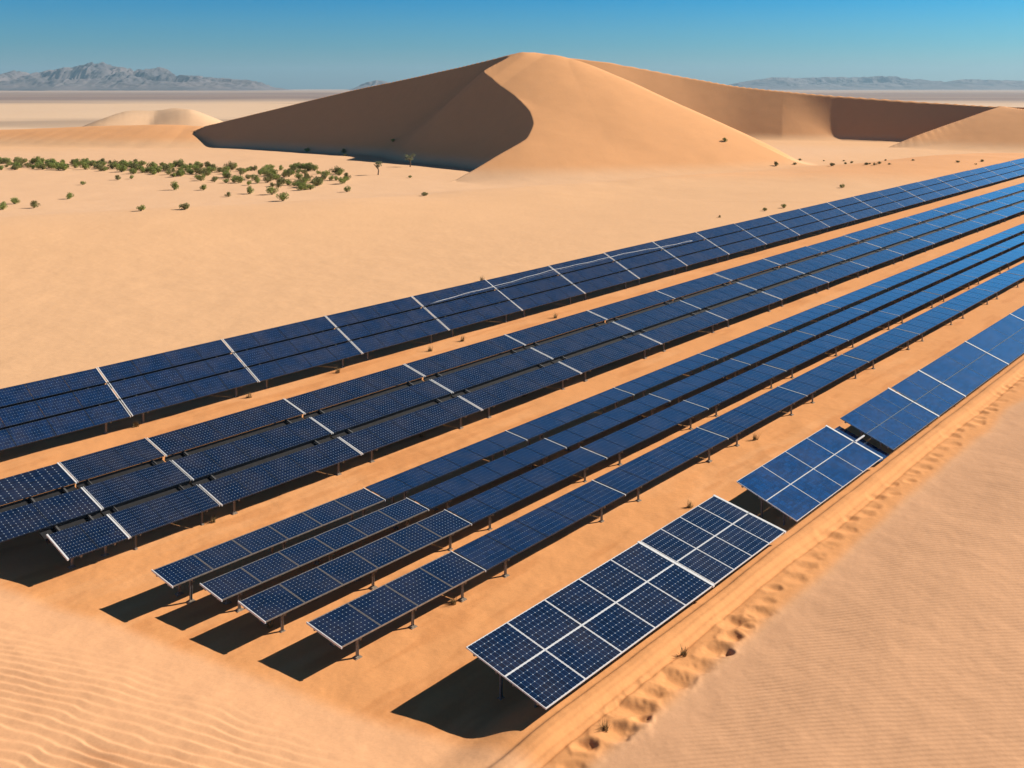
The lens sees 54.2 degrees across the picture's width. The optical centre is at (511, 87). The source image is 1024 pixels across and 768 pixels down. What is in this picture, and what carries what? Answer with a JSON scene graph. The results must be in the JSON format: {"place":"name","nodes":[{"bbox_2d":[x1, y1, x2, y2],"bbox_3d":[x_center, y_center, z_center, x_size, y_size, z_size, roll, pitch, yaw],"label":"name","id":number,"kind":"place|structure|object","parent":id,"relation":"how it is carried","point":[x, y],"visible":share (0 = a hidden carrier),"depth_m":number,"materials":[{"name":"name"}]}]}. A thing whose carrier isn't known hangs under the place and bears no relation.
{"place":"outdoors","nodes":[
{"label":"outdoors","id":0,"kind":"place"},
{"bbox_2d":[0,62,288,90],"bbox_3d":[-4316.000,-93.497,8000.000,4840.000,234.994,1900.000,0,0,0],"label":"mountain range","id":1,"kind":"structure","parent":0,"point":[92,76],"depth_m":7574.95,"materials":[{"name":"grey stone"}]},
{"bbox_2d":[349,80,388,89],"bbox_3d":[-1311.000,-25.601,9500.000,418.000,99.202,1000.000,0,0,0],"label":"hills","id":2,"kind":"structure","parent":0,"point":[372,83],"depth_m":9358.34,"materials":[{"name":"grey stone"}]},
{"bbox_2d":[0,52,1023,767],"bbox_3d":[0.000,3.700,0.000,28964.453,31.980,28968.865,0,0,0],"label":"ground","id":3,"kind":"structure","parent":0,"point":[872,616],"depth_m":50.88,"materials":[{"name":"beige sand"}]},
{"bbox_2d":[30,200,39,207],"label":"shrub","id":4,"kind":"object","parent":3,"relation":"on","point":[33,203],"visible":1,"depth_m":149.65,"materials":[{"name":"green plant"}]},
{"bbox_2d":[0,463,129,568],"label":"solar table","id":5,"kind":"object","parent":3,"relation":"on","point":[84,527],"visible":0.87,"depth_m":39.00,"materials":[{"name":"glass"}]},
{"bbox_2d":[0,368,130,450],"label":"solar table","id":6,"kind":"object","parent":3,"relation":"on","point":[56,401],"visible":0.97,"depth_m":51.32,"materials":[{"name":"glass"}]},
{"bbox_2d":[59,438,219,549],"bbox_3d":[-15.614,17.086,41.786,6.152,2.488,3.858,0,0,42],"label":"solar table","id":7,"kind":"object","parent":3,"relation":"on","point":[166,493],"visible":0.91,"depth_m":41.61,"materials":[{"name":"glass"}]},
{"bbox_2d":[170,181,179,189],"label":"shrub","id":8,"kind":"object","parent":3,"relation":"on","point":[174,186],"visible":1,"depth_m":176.99,"materials":[{"name":"green plant"}]},
{"bbox_2d":[97,339,257,423],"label":"solar table","id":9,"kind":"object","parent":3,"relation":"on","point":[143,385],"visible":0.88,"depth_m":56.33,"materials":[{"name":"glass"}]},
{"bbox_2d":[179,202,189,209],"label":"shrub","id":10,"kind":"object","parent":3,"relation":"on","point":[184,206],"visible":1,"depth_m":130.08,"materials":[{"name":"green plant"}]},
{"bbox_2d":[147,399,361,514],"bbox_3d":[-11.794,17.065,46.043,6.152,2.488,7.406,0,1,42],"label":"solar table","id":11,"kind":"object","parent":3,"relation":"on","point":[243,463],"visible":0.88,"depth_m":45.74,"materials":[{"name":"glass"}]},
{"bbox_2d":[151,488,385,603],"bbox_3d":[-8.946,17.626,38.241,1.420,1.444,9.606,0,0,42],"label":"solar table","id":12,"kind":"object","parent":3,"relation":"on","point":[190,568],"visible":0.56,"depth_m":37.65,"materials":[{"name":"glass"}]},
{"bbox_2d":[265,186,278,194],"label":"shrub","id":13,"kind":"object","parent":3,"relation":"on","point":[271,189],"visible":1,"depth_m":168.34,"materials":[{"name":"green plant"}]},
{"bbox_2d":[276,192,288,200],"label":"shrub","id":14,"kind":"object","parent":3,"relation":"on","point":[282,197],"visible":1,"depth_m":157.71,"materials":[{"name":"green plant"}]},
{"bbox_2d":[222,316,361,388],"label":"solar table","id":15,"kind":"object","parent":3,"relation":"on","point":[268,354],"visible":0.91,"depth_m":62.17,"materials":[{"name":"glass"}]},
{"bbox_2d":[200,497,428,612],"bbox_3d":[-7.079,17.715,37.653,1.380,1.270,9.606,0,0,42],"label":"solar table","id":16,"kind":"object","parent":3,"relation":"on","point":[238,581],"visible":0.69,"depth_m":37.10,"materials":[{"name":"glass"}]},
{"bbox_2d":[309,177,322,185],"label":"shrub","id":17,"kind":"object","parent":3,"relation":"on","point":[316,182],"visible":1,"depth_m":183.85,"materials":[{"name":"green plant"}]},
{"bbox_2d":[238,509,471,632],"bbox_3d":[-5.343,17.689,36.312,1.559,1.307,9.606,0,0,42],"label":"solar table","id":18,"kind":"object","parent":3,"relation":"on","point":[281,599],"visible":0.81,"depth_m":35.78,"materials":[{"name":"glass"}]},
{"bbox_2d":[285,364,480,462],"bbox_3d":[-6.601,17.010,51.927,6.152,2.488,8.106,0,1,42],"label":"solar table","id":19,"kind":"object","parent":3,"relation":"on","point":[362,425],"visible":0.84,"depth_m":51.62,"materials":[{"name":"glass"}]},
{"bbox_2d":[325,297,448,360],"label":"solar table","id":20,"kind":"object","parent":3,"relation":"on","point":[367,329],"visible":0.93,"depth_m":68.03,"materials":[{"name":"glass"}]},
{"bbox_2d":[306,551,485,659],"bbox_3d":[-3.740,17.681,33.752,1.778,1.326,6.506,0,0,42],"label":"solar table","id":21,"kind":"object","parent":3,"relation":"on","point":[356,620],"visible":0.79,"depth_m":33.41,"materials":[{"name":"glass"}]},
{"bbox_2d":[365,430,526,504],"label":"solar table","id":22,"kind":"object","parent":3,"relation":"on","point":[404,482],"visible":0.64,"depth_m":44.82,"materials":[{"name":"glass"}]},
{"bbox_2d":[412,280,521,336],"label":"solar table","id":23,"kind":"object","parent":3,"relation":"on","point":[467,308],"visible":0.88,"depth_m":73.86,"materials":[{"name":"glass"}]},
{"bbox_2d":[431,241,687,303],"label":"cable","id":24,"kind":"object","parent":23,"relation":"on","point":[553,269],"visible":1,"depth_m":83.17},
{"bbox_2d":[409,438,566,510],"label":"solar table","id":25,"kind":"object","parent":3,"relation":"on","point":[446,492],"visible":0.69,"depth_m":44.21,"materials":[{"name":"glass"}]},
{"bbox_2d":[404,335,580,417],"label":"solar table","id":26,"kind":"object","parent":3,"relation":"on","point":[506,373],"visible":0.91,"depth_m":57.90,"materials":[{"name":"glass"}]},
{"bbox_2d":[446,447,606,529],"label":"solar table","id":27,"kind":"object","parent":3,"relation":"on","point":[489,503],"visible":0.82,"depth_m":42.87,"materials":[{"name":"glass"}]},
{"bbox_2d":[486,266,584,316],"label":"solar table","id":28,"kind":"object","parent":3,"relation":"on","point":[523,294],"visible":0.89,"depth_m":79.74,"materials":[{"name":"glass"}]},
{"bbox_2d":[453,480,625,577],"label":"solar table","id":29,"kind":"object","parent":3,"relation":"on","point":[505,543],"visible":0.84,"depth_m":38.99,"materials":[{"name":"glass"}]},
{"bbox_2d":[507,387,633,445],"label":"solar table","id":30,"kind":"object","parent":3,"relation":"on","point":[540,426],"visible":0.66,"depth_m":51.60,"materials":[{"name":"glass"}]},
{"bbox_2d":[505,310,660,381],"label":"solar table","id":31,"kind":"object","parent":3,"relation":"on","point":[599,342],"visible":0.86,"depth_m":64.38,"materials":[{"name":"glass"}]},
{"bbox_2d":[466,541,714,709],"bbox_3d":[2.789,17.417,31.992,3.141,1.806,9.042,0,0,42],"label":"solar table","id":32,"kind":"object","parent":3,"relation":"on","point":[549,651],"visible":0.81,"depth_m":31.39,"materials":[{"name":"glass"}]},
{"bbox_2d":[549,253,638,299],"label":"solar table","id":33,"kind":"object","parent":3,"relation":"on","point":[585,277],"visible":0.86,"depth_m":85.56,"materials":[{"name":"glass"}]},
{"bbox_2d":[598,717,609,731],"bbox_3d":[2.599,17.487,27.493,0.436,0.306,0.328,0,0,-5],"label":"dry tuft","id":34,"kind":"object","parent":3,"relation":"on","point":[606,725],"visible":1,"depth_m":27.51,"materials":[{"name":"plant"}]},
{"bbox_2d":[547,394,669,451],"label":"solar table","id":35,"kind":"object","parent":3,"relation":"on","point":[580,433],"visible":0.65,"depth_m":50.97,"materials":[{"name":"glass"}]},
{"bbox_2d":[604,242,686,284],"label":"solar table","id":36,"kind":"object","parent":3,"relation":"on","point":[647,262],"visible":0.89,"depth_m":91.40,"materials":[{"name":"glass"}]},
{"bbox_2d":[583,400,708,465],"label":"solar table","id":37,"kind":"object","parent":3,"relation":"on","point":[619,442],"visible":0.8,"depth_m":49.62,"materials":[{"name":"glass"}]},
{"bbox_2d":[587,290,726,351],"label":"solar table","id":38,"kind":"object","parent":3,"relation":"on","point":[680,318],"visible":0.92,"depth_m":70.80,"materials":[{"name":"glass"}]},
{"bbox_2d":[594,427,728,501],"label":"solar table","id":39,"kind":"object","parent":3,"relation":"on","point":[637,473],"visible":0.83,"depth_m":45.51,"materials":[{"name":"glass"}]},
{"bbox_2d":[615,353,717,401],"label":"solar table","id":40,"kind":"object","parent":3,"relation":"on","point":[644,383],"visible":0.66,"depth_m":58.34,"materials":[{"name":"glass"}]},
{"bbox_2d":[653,232,728,271],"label":"solar table","id":41,"kind":"object","parent":3,"relation":"on","point":[696,248],"visible":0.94,"depth_m":97.25,"materials":[{"name":"glass"}]},
{"bbox_2d":[650,358,750,405],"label":"solar table","id":42,"kind":"object","parent":3,"relation":"on","point":[679,389],"visible":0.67,"depth_m":57.76,"materials":[{"name":"glass"}]},
{"bbox_2d":[640,495,785,584],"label":"solar table","id":43,"kind":"object","parent":3,"relation":"on","point":[714,539],"visible":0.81,"depth_m":37.21,"materials":[{"name":"glass"}]},
{"bbox_2d":[656,274,781,326],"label":"solar table","id":44,"kind":"object","parent":3,"relation":"on","point":[718,298],"visible":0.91,"depth_m":77.29,"materials":[{"name":"glass"}]},
{"bbox_2d":[696,223,765,259],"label":"solar table","id":45,"kind":"object","parent":3,"relation":"on","point":[729,239],"visible":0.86,"depth_m":103.09,"materials":[{"name":"glass"}]},
{"bbox_2d":[685,364,785,416],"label":"solar table","id":46,"kind":"object","parent":3,"relation":"on","point":[715,396],"visible":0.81,"depth_m":56.44,"materials":[{"name":"glass"}]},
{"bbox_2d":[699,326,784,366],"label":"solar table","id":47,"kind":"object","parent":3,"relation":"on","point":[724,350],"visible":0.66,"depth_m":65.17,"materials":[{"name":"glass"}]},
{"bbox_2d":[699,386,806,446],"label":"solar table","id":48,"kind":"object","parent":3,"relation":"on","point":[736,421],"visible":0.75,"depth_m":51.98,"materials":[{"name":"glass"}]},
{"bbox_2d":[735,216,799,249],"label":"solar table","id":49,"kind":"object","parent":3,"relation":"on","point":[766,230],"visible":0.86,"depth_m":108.96,"materials":[{"name":"glass"}]},
{"bbox_2d":[713,259,827,306],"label":"solar table","id":50,"kind":"object","parent":3,"relation":"on","point":[780,283],"visible":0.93,"depth_m":83.70,"materials":[{"name":"glass"}]},
{"bbox_2d":[732,330,814,369],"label":"solar table","id":51,"kind":"object","parent":3,"relation":"on","point":[767,350],"visible":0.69,"depth_m":64.50,"materials":[{"name":"glass"}]},
{"bbox_2d":[769,209,829,240],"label":"solar table","id":52,"kind":"object","parent":3,"relation":"on","point":[799,221],"visible":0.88,"depth_m":114.73,"materials":[{"name":"glass"}]},
{"bbox_2d":[768,303,839,338],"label":"solar table","id":53,"kind":"object","parent":3,"relation":"on","point":[799,319],"visible":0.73,"depth_m":71.90,"materials":[{"name":"glass"}]},
{"bbox_2d":[764,334,848,378],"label":"solar table","id":54,"kind":"object","parent":3,"relation":"on","point":[792,359],"visible":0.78,"depth_m":63.16,"materials":[{"name":"glass"}]},
{"bbox_2d":[736,425,888,525],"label":"solar table","id":55,"kind":"object","parent":3,"relation":"on","point":[842,456],"visible":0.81,"depth_m":43.06,"materials":[{"name":"glass"}]},
{"bbox_2d":[763,246,867,289],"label":"solar table","id":56,"kind":"object","parent":3,"relation":"on","point":[828,268],"visible":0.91,"depth_m":90.17,"materials":[{"name":"glass"}]},
{"bbox_2d":[779,354,868,403],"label":"solar table","id":57,"kind":"object","parent":3,"relation":"on","point":[814,380],"visible":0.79,"depth_m":58.46,"materials":[{"name":"glass"}]},
{"bbox_2d":[800,202,856,231],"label":"solar table","id":58,"kind":"object","parent":3,"relation":"on","point":[827,214],"visible":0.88,"depth_m":120.66,"materials":[{"name":"glass"}]},
{"bbox_2d":[798,307,867,340],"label":"solar table","id":59,"kind":"object","parent":3,"relation":"on","point":[819,328],"visible":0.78,"depth_m":71.25,"materials":[{"name":"glass"}]},
{"bbox_2d":[827,197,880,224],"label":"solar table","id":60,"kind":"object","parent":3,"relation":"on","point":[853,207],"visible":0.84,"depth_m":126.42,"materials":[{"name":"glass"}]},
{"bbox_2d":[824,285,885,314],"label":"solar table","id":61,"kind":"object","parent":3,"relation":"on","point":[844,301],"visible":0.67,"depth_m":78.64,"materials":[{"name":"glass"}]},
{"bbox_2d":[807,236,903,273],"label":"solar table","id":62,"kind":"object","parent":3,"relation":"on","point":[850,249],"visible":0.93,"depth_m":96.67,"materials":[{"name":"glass"}]},
{"bbox_2d":[828,311,899,347],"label":"solar table","id":63,"kind":"object","parent":3,"relation":"on","point":[852,331],"visible":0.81,"depth_m":69.95,"materials":[{"name":"glass"}]},
{"bbox_2d":[853,191,903,217],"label":"solar table","id":64,"kind":"object","parent":3,"relation":"on","point":[879,202],"visible":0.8,"depth_m":132.25,"materials":[{"name":"glass"}]},
{"bbox_2d":[843,328,919,368],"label":"solar table","id":65,"kind":"object","parent":3,"relation":"on","point":[879,346],"visible":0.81,"depth_m":64.87,"materials":[{"name":"glass"}]},
{"bbox_2d":[852,288,911,316],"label":"solar table","id":66,"kind":"object","parent":3,"relation":"on","point":[872,304],"visible":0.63,"depth_m":78.11,"materials":[{"name":"glass"}]},
{"bbox_2d":[843,226,933,260],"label":"solar table","id":67,"kind":"object","parent":3,"relation":"on","point":[899,243],"visible":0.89,"depth_m":103.02,"materials":[{"name":"glass"}]},
{"bbox_2d":[840,388,938,449],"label":"solar table","id":68,"kind":"object","parent":3,"relation":"on","point":[902,425],"visible":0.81,"depth_m":49.57,"materials":[{"name":"glass"}]},
{"bbox_2d":[871,269,924,295],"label":"solar table","id":69,"kind":"object","parent":3,"relation":"on","point":[896,279],"visible":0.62,"depth_m":85.40,"materials":[{"name":"glass"}]},
{"bbox_2d":[877,187,924,210],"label":"solar table","id":70,"kind":"object","parent":3,"relation":"on","point":[900,196],"visible":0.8,"depth_m":138.20,"materials":[{"name":"glass"}]},
{"bbox_2d":[880,291,941,323],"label":"solar table","id":71,"kind":"object","parent":3,"relation":"on","point":[906,305],"visible":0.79,"depth_m":76.69,"materials":[{"name":"glass"}]},
{"bbox_2d":[876,217,960,248],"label":"solar table","id":72,"kind":"object","parent":3,"relation":"on","point":[915,229],"visible":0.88,"depth_m":109.52,"materials":[{"name":"glass"}]},
{"bbox_2d":[897,182,942,204],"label":"solar table","id":73,"kind":"object","parent":3,"relation":"on","point":[920,191],"visible":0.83,"depth_m":143.97,"materials":[{"name":"glass"}]},
{"bbox_2d":[897,272,949,296],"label":"solar table","id":74,"kind":"object","parent":3,"relation":"on","point":[922,282],"visible":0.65,"depth_m":84.83,"materials":[{"name":"glass"}]},
{"bbox_2d":[895,306,960,341],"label":"solar table","id":75,"kind":"object","parent":3,"relation":"on","point":[921,324],"visible":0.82,"depth_m":71.37,"materials":[{"name":"glass"}]},
{"bbox_2d":[891,370,965,415],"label":"solar table","id":76,"kind":"object","parent":3,"relation":"on","point":[938,398],"visible":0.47,"depth_m":53.57,"materials":[{"name":"glass"}]},
{"bbox_2d":[911,255,958,278],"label":"solar table","id":77,"kind":"object","parent":3,"relation":"on","point":[928,266],"visible":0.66,"depth_m":92.11,"materials":[{"name":"glass"}]},
{"bbox_2d":[918,178,960,199],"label":"solar table","id":78,"kind":"object","parent":3,"relation":"on","point":[939,186],"visible":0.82,"depth_m":149.85,"materials":[{"name":"glass"}]},
{"bbox_2d":[907,210,983,238],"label":"solar table","id":79,"kind":"object","parent":3,"relation":"on","point":[953,223],"visible":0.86,"depth_m":115.97,"materials":[{"name":"glass"}]},
{"bbox_2d":[924,274,977,301],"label":"solar table","id":80,"kind":"object","parent":3,"relation":"on","point":[950,284],"visible":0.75,"depth_m":83.41,"materials":[{"name":"glass"}]},
{"bbox_2d":[936,174,976,194],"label":"solar table","id":81,"kind":"object","parent":3,"relation":"on","point":[956,182],"visible":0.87,"depth_m":155.57,"materials":[{"name":"glass"}]},
{"bbox_2d":[935,258,980,280],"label":"solar table","id":82,"kind":"object","parent":3,"relation":"on","point":[952,269],"visible":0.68,"depth_m":91.58,"materials":[{"name":"glass"}]},
{"bbox_2d":[920,341,1008,395],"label":"solar table","id":83,"kind":"object","parent":3,"relation":"on","point":[970,375],"visible":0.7,"depth_m":57.97,"materials":[{"name":"glass"}]},
{"bbox_2d":[945,243,986,264],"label":"solar table","id":84,"kind":"object","parent":3,"relation":"on","point":[960,253],"visible":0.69,"depth_m":98.95,"materials":[{"name":"glass"}]},
{"bbox_2d":[938,287,995,318],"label":"solar table","id":85,"kind":"object","parent":3,"relation":"on","point":[962,302],"visible":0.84,"depth_m":77.74,"materials":[{"name":"glass"}]},
{"bbox_2d":[932,202,1005,229],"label":"solar table","id":86,"kind":"object","parent":3,"relation":"on","point":[965,212],"visible":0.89,"depth_m":122.38,"materials":[{"name":"glass"}]},
{"bbox_2d":[954,170,991,186],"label":"solar table","id":87,"kind":"object","parent":3,"relation":"on","point":[972,178],"visible":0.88,"depth_m":161.45,"materials":[{"name":"glass"}]},
{"bbox_2d":[961,260,1007,283],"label":"solar table","id":88,"kind":"object","parent":3,"relation":"on","point":[980,270],"visible":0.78,"depth_m":90.28,"materials":[{"name":"glass"}]},
{"bbox_2d":[969,167,1005,182],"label":"solar table","id":89,"kind":"object","parent":3,"relation":"on","point":[990,176],"visible":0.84,"depth_m":167.37,"materials":[{"name":"glass"}]},
{"bbox_2d":[968,246,1008,265],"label":"solar table","id":90,"kind":"object","parent":3,"relation":"on","point":[982,256],"visible":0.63,"depth_m":98.31,"materials":[{"name":"glass"}]},
{"bbox_2d":[956,196,1023,221],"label":"solar table","id":91,"kind":"object","parent":3,"relation":"on","point":[995,207],"visible":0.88,"depth_m":128.82,"materials":[{"name":"glass"}]},
{"bbox_2d":[975,233,1012,248],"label":"solar table","id":92,"kind":"object","parent":3,"relation":"on","point":[993,239],"visible":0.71,"depth_m":105.72,"materials":[{"name":"glass"}]},
{"bbox_2d":[966,314,1023,363],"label":"solar table","id":93,"kind":"object","parent":3,"relation":"on","point":[995,340],"visible":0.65,"depth_m":63.80,"materials":[{"name":"glass"}]},
{"bbox_2d":[974,272,1023,298],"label":"solar table","id":94,"kind":"object","parent":3,"relation":"on","point":[998,283],"visible":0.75,"depth_m":84.25,"materials":[{"name":"glass"}]},
{"bbox_2d":[978,191,1023,214],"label":"solar table","id":95,"kind":"object","parent":3,"relation":"on","point":[1012,200],"visible":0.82,"depth_m":135.45,"materials":[{"name":"glass"}]},
{"bbox_2d":[983,164,1019,178],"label":"solar table","id":96,"kind":"object","parent":3,"relation":"on","point":[1001,171],"visible":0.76,"depth_m":173.15,"materials":[{"name":"glass"}]},
{"bbox_2d":[992,247,1023,268],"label":"solar table","id":97,"kind":"object","parent":3,"relation":"on","point":[1012,255],"visible":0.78,"depth_m":96.46,"materials":[{"name":"glass"}]},
{"bbox_2d":[996,235,1023,248],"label":"solar table","id":98,"kind":"object","parent":3,"relation":"on","point":[1015,241],"visible":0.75,"depth_m":104.55,"materials":[{"name":"glass"}]},
{"bbox_2d":[997,185,1023,197],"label":"solar table","id":99,"kind":"object","parent":3,"relation":"on","point":[1012,190],"visible":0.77,"depth_m":142.33,"materials":[{"name":"glass"}]},
{"bbox_2d":[998,161,1023,175],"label":"solar table","id":100,"kind":"object","parent":3,"relation":"on","point":[1013,167],"visible":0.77,"depth_m":178.88,"materials":[{"name":"glass"}]},
{"bbox_2d":[1000,223,1023,237],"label":"solar table","id":101,"kind":"object","parent":3,"relation":"on","point":[1015,230],"visible":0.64,"depth_m":111.51,"materials":[{"name":"glass"}]},
{"bbox_2d":[1006,262,1023,275],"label":"solar table","id":102,"kind":"object","parent":3,"relation":"on","point":[1018,269],"visible":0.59,"depth_m":89.18,"materials":[{"name":"glass"}]},
{"bbox_2d":[1010,158,1023,167],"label":"solar table","id":103,"kind":"object","parent":3,"relation":"on","point":[1019,162],"visible":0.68,"depth_m":184.53,"materials":[{"name":"glass"}]},
{"bbox_2d":[1011,306,1023,319],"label":"solar table","id":104,"kind":"object","parent":3,"relation":"on","point":[1019,313],"visible":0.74,"depth_m":69.64,"materials":[{"name":"glass"}]},
{"bbox_2d":[0,0,1023,88],"label":"sky","id":105,"kind":"structure","parent":0,"point":[285,44],"materials":[{"name":"blue"}]},
{"bbox_2d":[729,76,1023,89],"bbox_3d":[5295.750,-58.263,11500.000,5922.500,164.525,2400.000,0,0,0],"label":"hills","id":106,"kind":"structure","parent":0,"point":[852,83],"depth_m":10961.55,"materials":[{"name":"grey stone"}]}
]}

